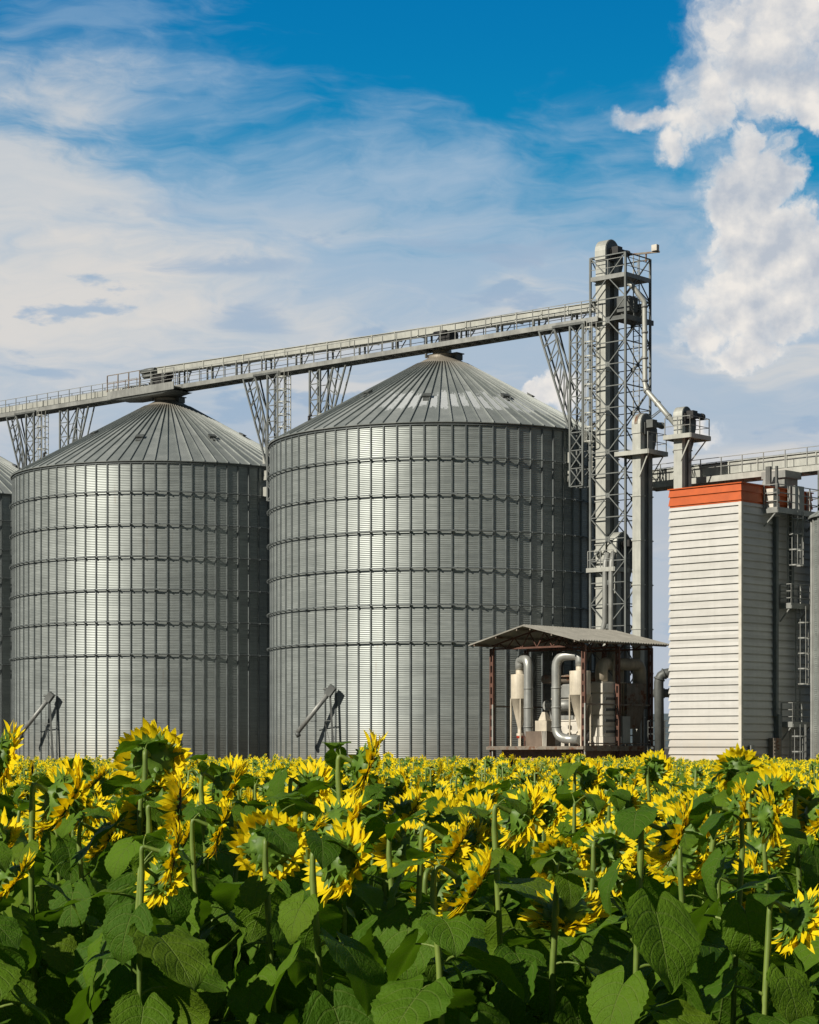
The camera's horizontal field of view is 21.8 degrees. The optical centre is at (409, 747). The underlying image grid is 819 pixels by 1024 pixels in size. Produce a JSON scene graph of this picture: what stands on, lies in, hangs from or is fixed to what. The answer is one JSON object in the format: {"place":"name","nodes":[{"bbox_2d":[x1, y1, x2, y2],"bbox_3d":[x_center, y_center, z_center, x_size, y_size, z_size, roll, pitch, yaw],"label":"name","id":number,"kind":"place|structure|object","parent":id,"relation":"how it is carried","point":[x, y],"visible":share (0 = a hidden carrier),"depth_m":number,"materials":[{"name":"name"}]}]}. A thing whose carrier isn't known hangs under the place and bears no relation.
{"place":"outdoors","nodes":[
{"label":"outdoors","id":0,"kind":"place"},
{"bbox_2d":[0,751,818,992],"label":"sunflower field","id":1,"kind":"structure","parent":0,"point":[524,771],"depth_m":29.05,"materials":[{"name":"yellow plant"}]},
{"bbox_2d":[0,0,818,713],"label":"sky","id":2,"kind":"structure","parent":0,"point":[182,181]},
{"bbox_2d":[653,749,669,757],"bbox_3d":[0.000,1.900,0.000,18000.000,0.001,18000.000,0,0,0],"label":"ground","id":3,"kind":"structure","parent":0,"point":[666,751],"depth_m":744.88,"materials":[{"name":"soil"}]},
{"bbox_2d":[0,456,20,741],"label":"grain silo","id":4,"kind":"object","parent":3,"relation":"on","point":[8,468],"visible":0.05,"depth_m":161.26,"materials":[{"name":"metal"}]},
{"bbox_2d":[6,410,40,469],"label":"conveyor support","id":5,"kind":"object","parent":4,"relation":"attached to","point":[23,457],"visible":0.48,"depth_m":162.10,"materials":[{"name":"metal"}]},
{"bbox_2d":[0,378,149,421],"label":"conveyor","id":6,"kind":"object","parent":5,"relation":"on","point":[91,399],"visible":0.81,"depth_m":159.74,"materials":[{"name":"metal"}]},
{"bbox_2d":[0,806,41,1023],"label":"sunflower","id":7,"kind":"object","parent":3,"relation":"on","point":[30,942],"visible":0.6,"depth_m":7.67,"materials":[{"name":"green plant"}]},
{"bbox_2d":[0,720,41,1019],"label":"sunflower","id":8,"kind":"object","parent":3,"relation":"on","point":[9,746],"visible":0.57,"depth_m":8.45,"materials":[{"name":"yellow plant"}]},
{"bbox_2d":[0,841,50,1023],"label":"sunflower","id":9,"kind":"object","parent":3,"relation":"on","point":[14,960],"visible":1,"depth_m":6.69,"materials":[{"name":"green plant"}]},
{"bbox_2d":[0,753,85,1023],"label":"sunflower","id":10,"kind":"object","parent":3,"relation":"on","point":[58,794],"visible":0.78,"depth_m":8.26,"materials":[{"name":"green plant"}]},
{"bbox_2d":[5,794,86,884],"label":"sunflower","id":11,"kind":"object","parent":3,"relation":"on","point":[25,823],"visible":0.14,"depth_m":10.07,"materials":[{"name":"yellow plant"}]},
{"bbox_2d":[14,786,104,1015],"bbox_3d":[-1.549,1.006,9.447,0.619,1.788,0.572,0,0,-33],"label":"sunflower","id":12,"kind":"object","parent":3,"relation":"on","point":[65,848],"visible":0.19,"depth_m":9.40,"materials":[{"name":"green plant"}]},
{"bbox_2d":[41,792,107,960],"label":"sunflower","id":13,"kind":"object","parent":3,"relation":"on","point":[48,866],"visible":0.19,"depth_m":9.90,"materials":[{"name":"green plant"}]},
{"bbox_2d":[41,805,119,1023],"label":"sunflower","id":14,"kind":"object","parent":3,"relation":"on","point":[68,922],"visible":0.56,"depth_m":8.92,"materials":[{"name":"green plant"}]},
{"bbox_2d":[62,758,110,846],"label":"sunflower","id":15,"kind":"object","parent":3,"relation":"on","point":[91,777],"visible":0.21,"depth_m":11.19,"materials":[{"name":"green plant"}]},
{"bbox_2d":[73,795,128,1001],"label":"sunflower","id":16,"kind":"object","parent":3,"relation":"on","point":[118,833],"visible":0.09,"depth_m":10.48,"materials":[{"name":"yellow plant"}]},
{"bbox_2d":[64,843,193,1023],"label":"sunflower","id":17,"kind":"object","parent":3,"relation":"on","point":[118,982],"visible":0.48,"depth_m":7.11,"materials":[{"name":"green plant"}]},
{"bbox_2d":[68,717,192,1023],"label":"sunflower","id":18,"kind":"object","parent":3,"relation":"on","point":[147,750],"visible":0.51,"depth_m":8.54,"materials":[{"name":"green plant"}]},
{"bbox_2d":[44,768,226,1023],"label":"sunflower","id":19,"kind":"object","parent":3,"relation":"on","point":[122,854],"visible":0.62,"depth_m":7.55,"materials":[{"name":"green plant"}]},
{"bbox_2d":[66,818,210,1023],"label":"sunflower","id":20,"kind":"object","parent":3,"relation":"on","point":[140,936],"visible":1,"depth_m":6.75,"materials":[{"name":"green plant"}]},
{"bbox_2d":[9,397,269,762],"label":"grain silo","id":21,"kind":"object","parent":3,"relation":"on","point":[139,567],"visible":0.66,"depth_m":143.70,"materials":[{"name":"metal"}]},
{"bbox_2d":[19,692,55,758],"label":"unloading auger","id":22,"kind":"object","parent":21,"relation":"attached to","point":[49,697],"visible":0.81,"depth_m":144.27,"materials":[{"name":"metal"}]},
{"bbox_2d":[59,405,94,448],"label":"conveyor support","id":23,"kind":"object","parent":21,"relation":"on","point":[75,429],"visible":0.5,"depth_m":158.98,"materials":[{"name":"metal"}]},
{"bbox_2d":[242,371,285,500],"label":"conveyor support","id":24,"kind":"object","parent":21,"relation":"attached to","point":[266,457],"visible":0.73,"depth_m":145.01,"materials":[{"name":"metal"}]},
{"bbox_2d":[90,768,192,911],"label":"sunflower","id":25,"kind":"object","parent":3,"relation":"on","point":[133,822],"visible":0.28,"depth_m":8.46,"materials":[{"name":"green plant"}]},
{"bbox_2d":[181,753,248,941],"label":"sunflower","id":26,"kind":"object","parent":3,"relation":"on","point":[222,779],"visible":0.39,"depth_m":9.67,"materials":[{"name":"green plant"}]},
{"bbox_2d":[190,787,253,883],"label":"sunflower","id":27,"kind":"object","parent":3,"relation":"on","point":[200,868],"visible":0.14,"depth_m":10.87,"materials":[{"name":"green plant"}]},
{"bbox_2d":[184,799,276,1023],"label":"sunflower","id":28,"kind":"object","parent":3,"relation":"on","point":[221,817],"visible":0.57,"depth_m":8.01,"materials":[{"name":"green plant"}]},
{"bbox_2d":[197,800,275,1023],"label":"sunflower","id":29,"kind":"object","parent":3,"relation":"on","point":[226,926],"visible":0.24,"depth_m":8.60,"materials":[{"name":"green plant"}]},
{"bbox_2d":[198,826,274,1023],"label":"sunflower","id":30,"kind":"object","parent":3,"relation":"on","point":[204,891],"visible":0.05,"depth_m":9.10,"materials":[{"name":"green plant"}]},
{"bbox_2d":[246,771,274,801],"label":"sunflower","id":31,"kind":"object","parent":3,"relation":"on","point":[262,785],"visible":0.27,"depth_m":15.62,"materials":[{"name":"green plant"}]},
{"bbox_2d":[211,799,330,1023],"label":"sunflower","id":32,"kind":"object","parent":3,"relation":"on","point":[224,895],"visible":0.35,"depth_m":7.52,"materials":[{"name":"green plant"}]},
{"bbox_2d":[222,807,344,1023],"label":"sunflower","id":33,"kind":"object","parent":3,"relation":"on","point":[269,846],"visible":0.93,"depth_m":7.12,"materials":[{"name":"green plant"}]},
{"bbox_2d":[269,757,340,958],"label":"sunflower","id":34,"kind":"object","parent":3,"relation":"on","point":[295,782],"visible":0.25,"depth_m":9.43,"materials":[{"name":"yellow plant"}]},
{"bbox_2d":[243,789,372,1005],"bbox_3d":[-0.369,1.026,7.951,0.496,1.750,0.624,0,0,0],"label":"sunflower","id":35,"kind":"object","parent":3,"relation":"on","point":[342,811],"visible":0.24,"depth_m":7.96,"materials":[{"name":"green plant"}]},
{"bbox_2d":[266,817,385,1023],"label":"sunflower","id":36,"kind":"object","parent":3,"relation":"on","point":[337,860],"visible":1,"depth_m":6.40,"materials":[{"name":"green plant"}]},
{"bbox_2d":[274,729,387,989],"bbox_3d":[-0.321,0.909,8.942,0.493,1.982,0.662,0,0,0],"label":"sunflower","id":37,"kind":"object","parent":3,"relation":"on","point":[359,764],"visible":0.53,"depth_m":8.91,"materials":[{"name":"green plant"}]},
{"bbox_2d":[335,841,373,941],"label":"sunflower","id":38,"kind":"object","parent":3,"relation":"on","point":[357,906],"visible":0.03,"depth_m":9.55,"materials":[{"name":"green plant"}]},
{"bbox_2d":[358,810,399,920],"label":"sunflower","id":39,"kind":"object","parent":3,"relation":"on","point":[373,884],"visible":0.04,"depth_m":10.72,"materials":[{"name":"green plant"}]},
{"bbox_2d":[347,783,424,925],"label":"sunflower","id":40,"kind":"object","parent":3,"relation":"on","point":[401,807],"visible":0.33,"depth_m":9.25,"materials":[{"name":"green plant"}]},
{"bbox_2d":[369,765,409,806],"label":"sunflower","id":41,"kind":"object","parent":3,"relation":"on","point":[399,780],"visible":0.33,"depth_m":12.98,"materials":[{"name":"yellow plant"}]},
{"bbox_2d":[341,809,459,987],"bbox_3d":[-0.015,1.058,7.289,0.484,1.684,0.539,0,0,0],"label":"sunflower","id":42,"kind":"object","parent":3,"relation":"on","point":[388,853],"visible":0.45,"depth_m":7.39,"materials":[{"name":"green plant"}]},
{"bbox_2d":[359,809,475,1023],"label":"sunflower","id":43,"kind":"object","parent":3,"relation":"on","point":[387,932],"visible":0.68,"depth_m":6.57,"materials":[{"name":"green plant"}]},
{"bbox_2d":[267,349,595,761],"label":"grain silo","id":44,"kind":"object","parent":3,"relation":"on","point":[429,519],"visible":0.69,"depth_m":126.75,"materials":[{"name":"metal"}]},
{"bbox_2d":[295,684,336,741],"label":"unloading auger","id":45,"kind":"object","parent":44,"relation":"attached to","point":[330,690],"visible":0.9,"depth_m":127.23,"materials":[{"name":"metal"}]},
{"bbox_2d":[309,363,351,418],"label":"conveyor support","id":46,"kind":"object","parent":44,"relation":"on","point":[319,395],"visible":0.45,"depth_m":142.10,"materials":[{"name":"metal"}]},
{"bbox_2d":[107,299,601,403],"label":"overhead conveyor","id":47,"kind":"object","parent":46,"relation":"on","point":[161,382],"visible":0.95,"depth_m":140.49,"materials":[{"name":"metal"}]},
{"bbox_2d":[278,370,290,435],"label":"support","id":48,"kind":"object","parent":47,"relation":"attached to","point":[288,406],"visible":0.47,"depth_m":144.02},
{"bbox_2d":[584,321,597,476],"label":"access ladder","id":49,"kind":"object","parent":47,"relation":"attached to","point":[588,384],"visible":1,"depth_m":127.22,"materials":[{"name":"metal"}]},
{"bbox_2d":[538,321,588,487],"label":"conveyor support","id":50,"kind":"object","parent":44,"relation":"attached to","point":[570,456],"visible":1,"depth_m":128.14,"materials":[{"name":"metal"}]},
{"bbox_2d":[418,788,457,822],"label":"sunflower","id":51,"kind":"object","parent":3,"relation":"on","point":[431,800],"visible":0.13,"depth_m":11.26,"materials":[{"name":"yellow plant"}]},
{"bbox_2d":[407,859,474,1018],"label":"sunflower","id":52,"kind":"object","parent":3,"relation":"on","point":[443,880],"visible":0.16,"depth_m":8.00,"materials":[{"name":"green plant"}]},
{"bbox_2d":[399,821,488,1012],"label":"sunflower","id":53,"kind":"object","parent":3,"relation":"on","point":[473,982],"visible":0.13,"depth_m":8.51,"materials":[{"name":"green plant"}]},
{"bbox_2d":[370,843,524,1023],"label":"sunflower","id":54,"kind":"object","parent":3,"relation":"on","point":[440,999],"visible":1,"depth_m":6.22,"materials":[{"name":"green plant"}]},
{"bbox_2d":[413,799,495,994],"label":"sunflower","id":55,"kind":"object","parent":3,"relation":"on","point":[451,808],"visible":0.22,"depth_m":9.51,"materials":[{"name":"yellow plant"}]},
{"bbox_2d":[423,814,497,1001],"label":"sunflower","id":56,"kind":"object","parent":3,"relation":"on","point":[474,840],"visible":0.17,"depth_m":9.20,"materials":[{"name":"green plant"}]},
{"bbox_2d":[452,767,479,797],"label":"sunflower","id":57,"kind":"object","parent":3,"relation":"on","point":[468,777],"visible":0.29,"depth_m":16.34,"materials":[{"name":"green plant"}]},
{"bbox_2d":[456,791,503,994],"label":"sunflower","id":58,"kind":"object","parent":3,"relation":"on","point":[480,805],"visible":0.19,"depth_m":9.79,"materials":[{"name":"yellow plant"}]},
{"bbox_2d":[455,780,528,926],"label":"sunflower","id":59,"kind":"object","parent":3,"relation":"on","point":[510,863],"visible":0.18,"depth_m":10.39,"materials":[{"name":"green plant"}]},
{"bbox_2d":[443,780,582,1023],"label":"sunflower","id":60,"kind":"object","parent":3,"relation":"on","point":[519,811],"visible":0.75,"depth_m":7.18,"materials":[{"name":"green plant"}]},
{"bbox_2d":[504,789,566,918],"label":"sunflower","id":61,"kind":"object","parent":3,"relation":"on","point":[552,817],"visible":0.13,"depth_m":10.90,"materials":[{"name":"yellow plant"}]},
{"bbox_2d":[489,831,586,1021],"bbox_3d":[0.506,1.117,8.492,0.600,1.567,0.547,0,0,0],"label":"sunflower","id":62,"kind":"object","parent":3,"relation":"on","point":[535,1014],"visible":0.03,"depth_m":8.43,"materials":[{"name":"green plant"}]},
{"bbox_2d":[493,869,610,1023],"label":"sunflower","id":63,"kind":"object","parent":3,"relation":"on","point":[570,907],"visible":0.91,"depth_m":6.85,"materials":[{"name":"green plant"}]},
{"bbox_2d":[495,835,621,986],"bbox_3d":[0.581,1.110,7.726,0.521,1.581,0.604,0,0,19],"label":"sunflower","id":64,"kind":"object","parent":3,"relation":"on","point":[551,856],"visible":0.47,"depth_m":7.70,"materials":[{"name":"green plant"}]},
{"bbox_2d":[468,624,668,763],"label":"machine shed","id":65,"kind":"structure","parent":3,"relation":"on","point":[543,638],"depth_m":121.06,"materials":[{"name":"metal"}]},
{"bbox_2d":[510,654,533,745],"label":"dust cyclone","id":66,"kind":"object","parent":65,"relation":"on","point":[521,699],"visible":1,"depth_m":121.95,"materials":[{"name":"beige paint"}]},
{"bbox_2d":[526,712,554,745],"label":"fan unit","id":67,"kind":"object","parent":65,"relation":"on","point":[542,734],"visible":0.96,"depth_m":120.79,"materials":[{"name":"beige paint"}]},
{"bbox_2d":[543,683,591,745],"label":"grain cleaner","id":68,"kind":"object","parent":65,"relation":"on","point":[547,705],"visible":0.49,"depth_m":122.40,"materials":[{"name":"white metal"}]},
{"bbox_2d":[551,650,590,745],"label":"dust cyclone","id":69,"kind":"object","parent":65,"relation":"on","point":[574,695],"visible":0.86,"depth_m":119.40,"materials":[{"name":"beige paint"}]},
{"bbox_2d":[588,657,645,744],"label":"grain cleaner","id":70,"kind":"object","parent":65,"relation":"on","point":[603,716],"visible":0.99,"depth_m":120.01,"materials":[{"name":"white metal"}]},
{"bbox_2d":[613,654,629,742],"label":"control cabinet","id":71,"kind":"object","parent":65,"relation":"on","point":[625,728],"visible":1,"depth_m":120.92,"materials":[{"name":"metal"}]},
{"bbox_2d":[609,683,645,745],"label":"dust hopper","id":72,"kind":"object","parent":65,"relation":"on","point":[634,693],"visible":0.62,"depth_m":121.68,"materials":[{"name":"metal"}]},
{"bbox_2d":[517,785,622,981],"bbox_3d":[0.596,1.032,9.364,0.684,1.736,0.540,0,0,0],"label":"sunflower","id":73,"kind":"object","parent":3,"relation":"on","point":[591,805],"visible":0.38,"depth_m":9.38,"materials":[{"name":"green plant"}]},
{"bbox_2d":[552,807,590,886],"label":"sunflower","id":74,"kind":"object","parent":3,"relation":"on","point":[561,825],"visible":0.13,"depth_m":11.60,"materials":[{"name":"yellow plant"}]},
{"bbox_2d":[549,757,604,838],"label":"sunflower","id":75,"kind":"object","parent":3,"relation":"on","point":[586,776],"visible":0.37,"depth_m":13.19,"materials":[{"name":"green plant"}]},
{"bbox_2d":[528,820,637,1023],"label":"sunflower","id":76,"kind":"object","parent":3,"relation":"on","point":[606,845],"visible":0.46,"depth_m":8.08,"materials":[{"name":"green plant"}]},
{"bbox_2d":[576,862,635,971],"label":"sunflower","id":77,"kind":"object","parent":3,"relation":"on","point":[623,877],"visible":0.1,"depth_m":9.79,"materials":[{"name":"yellow plant"}]},
{"bbox_2d":[586,532,631,745],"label":"bucket elevator","id":78,"kind":"object","parent":3,"relation":"on","point":[610,596],"visible":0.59,"depth_m":126.56,"materials":[{"name":"metal"}]},
{"bbox_2d":[575,783,643,920],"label":"sunflower","id":79,"kind":"object","parent":3,"relation":"on","point":[620,798],"visible":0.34,"depth_m":10.08,"materials":[{"name":"yellow plant"}]},
{"bbox_2d":[595,239,630,745],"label":"bucket elevator","id":80,"kind":"object","parent":3,"relation":"on","point":[607,420],"visible":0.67,"depth_m":127.28,"materials":[{"name":"metal"}]},
{"bbox_2d":[605,765,638,786],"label":"sunflower","id":81,"kind":"object","parent":3,"relation":"on","point":[630,777],"visible":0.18,"depth_m":15.40,"materials":[{"name":"green plant"}]},
{"bbox_2d":[589,244,659,745],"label":"lattice tower","id":82,"kind":"structure","parent":3,"relation":"on","point":[629,309],"depth_m":126.80,"materials":[{"name":"metal"}]},
{"bbox_2d":[627,279,673,425],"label":"grain pipe","id":83,"kind":"object","parent":82,"relation":"attached to","point":[644,358],"visible":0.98,"depth_m":125.95,"materials":[{"name":"metal"}]},
{"bbox_2d":[597,820,665,995],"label":"sunflower","id":84,"kind":"object","parent":3,"relation":"on","point":[648,842],"visible":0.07,"depth_m":9.91,"materials":[{"name":"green plant"}]},
{"bbox_2d":[561,792,717,1023],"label":"sunflower","id":85,"kind":"object","parent":3,"relation":"on","point":[665,939],"visible":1,"depth_m":6.34,"materials":[{"name":"green plant"}]},
{"bbox_2d":[614,413,667,754],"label":"bucket elevator","id":86,"kind":"object","parent":3,"relation":"on","point":[642,453],"visible":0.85,"depth_m":124.62,"materials":[{"name":"metal"}]},
{"bbox_2d":[633,748,673,868],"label":"sunflower","id":87,"kind":"object","parent":3,"relation":"on","point":[652,770],"visible":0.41,"depth_m":14.23,"materials":[{"name":"yellow plant"}]},
{"bbox_2d":[620,800,710,1023],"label":"sunflower","id":88,"kind":"object","parent":3,"relation":"on","point":[690,827],"visible":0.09,"depth_m":8.43,"materials":[{"name":"yellow plant"}]},
{"bbox_2d":[644,789,691,865],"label":"sunflower","id":89,"kind":"object","parent":3,"relation":"on","point":[674,796],"visible":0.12,"depth_m":10.93,"materials":[{"name":"yellow plant"}]},
{"bbox_2d":[618,831,753,1023],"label":"sunflower","id":90,"kind":"object","parent":3,"relation":"on","point":[687,861],"visible":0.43,"depth_m":7.25,"materials":[{"name":"green plant"}]},
{"bbox_2d":[663,406,710,488],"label":"bucket elevator","id":91,"kind":"object","parent":3,"relation":"on","point":[684,437],"visible":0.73,"depth_m":123.64,"materials":[{"name":"metal"}]},
{"bbox_2d":[647,850,764,1012],"bbox_3d":[1.117,1.135,7.662,0.542,1.531,0.522,0,0,42],"label":"sunflower","id":92,"kind":"object","parent":3,"relation":"on","point":[654,982],"visible":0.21,"depth_m":7.65,"materials":[{"name":"green plant"}]},
{"bbox_2d":[644,779,771,1023],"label":"sunflower","id":93,"kind":"object","parent":3,"relation":"on","point":[700,810],"visible":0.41,"depth_m":7.97,"materials":[{"name":"green plant"}]},
{"bbox_2d":[701,743,766,873],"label":"sunflower","id":94,"kind":"object","parent":3,"relation":"on","point":[732,762],"visible":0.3,"depth_m":11.21,"materials":[{"name":"yellow plant"}]},
{"bbox_2d":[679,784,804,1023],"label":"sunflower","id":95,"kind":"object","parent":3,"relation":"on","point":[742,930],"visible":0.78,"depth_m":6.72,"materials":[{"name":"green plant"}]},
{"bbox_2d":[700,879,818,1023],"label":"sunflower","id":96,"kind":"object","parent":3,"relation":"on","point":[779,997],"visible":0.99,"depth_m":6.46,"materials":[{"name":"green plant"}]},
{"bbox_2d":[723,760,797,916],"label":"sunflower","id":97,"kind":"object","parent":3,"relation":"on","point":[765,776],"visible":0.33,"depth_m":8.79,"materials":[{"name":"green plant"}]},
{"bbox_2d":[732,817,818,1023],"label":"sunflower","id":98,"kind":"object","parent":3,"relation":"on","point":[775,857],"visible":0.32,"depth_m":8.44,"materials":[{"name":"green plant"}]},
{"bbox_2d":[773,803,802,893],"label":"sunflower","id":99,"kind":"object","parent":3,"relation":"on","point":[792,881],"visible":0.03,"depth_m":10.96,"materials":[{"name":"green plant"}]},
{"bbox_2d":[760,778,818,1002],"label":"sunflower","id":100,"kind":"object","parent":3,"relation":"on","point":[805,812],"visible":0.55,"depth_m":8.78,"materials":[{"name":"green plant"}]},
{"bbox_2d":[808,511,818,758],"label":"silo","id":101,"kind":"object","parent":3,"relation":"on","point":[813,518],"visible":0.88,"depth_m":115.69,"materials":[{"name":"metal"}]},
{"bbox_2d":[818,471,818,510],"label":"conveyor support","id":102,"kind":"object","parent":3,"relation":"on","point":[818,489],"visible":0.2,"depth_m":119.40,"materials":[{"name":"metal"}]},
{"bbox_2d":[653,446,818,491],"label":"overhead conveyor","id":103,"kind":"object","parent":102,"relation":"on","point":[747,469],"visible":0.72,"depth_m":123.82,"materials":[{"name":"metal"}]},
{"bbox_2d":[667,466,818,762],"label":"clad tower","id":104,"kind":"structure","parent":0,"point":[739,613],"depth_m":116.86,"materials":[{"name":"white metal"}]},
{"bbox_2d":[654,668,669,750],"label":"air duct","id":105,"kind":"object","parent":104,"relation":"attached to","point":[660,677],"visible":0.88,"depth_m":118.97,"materials":[{"name":"metal"}]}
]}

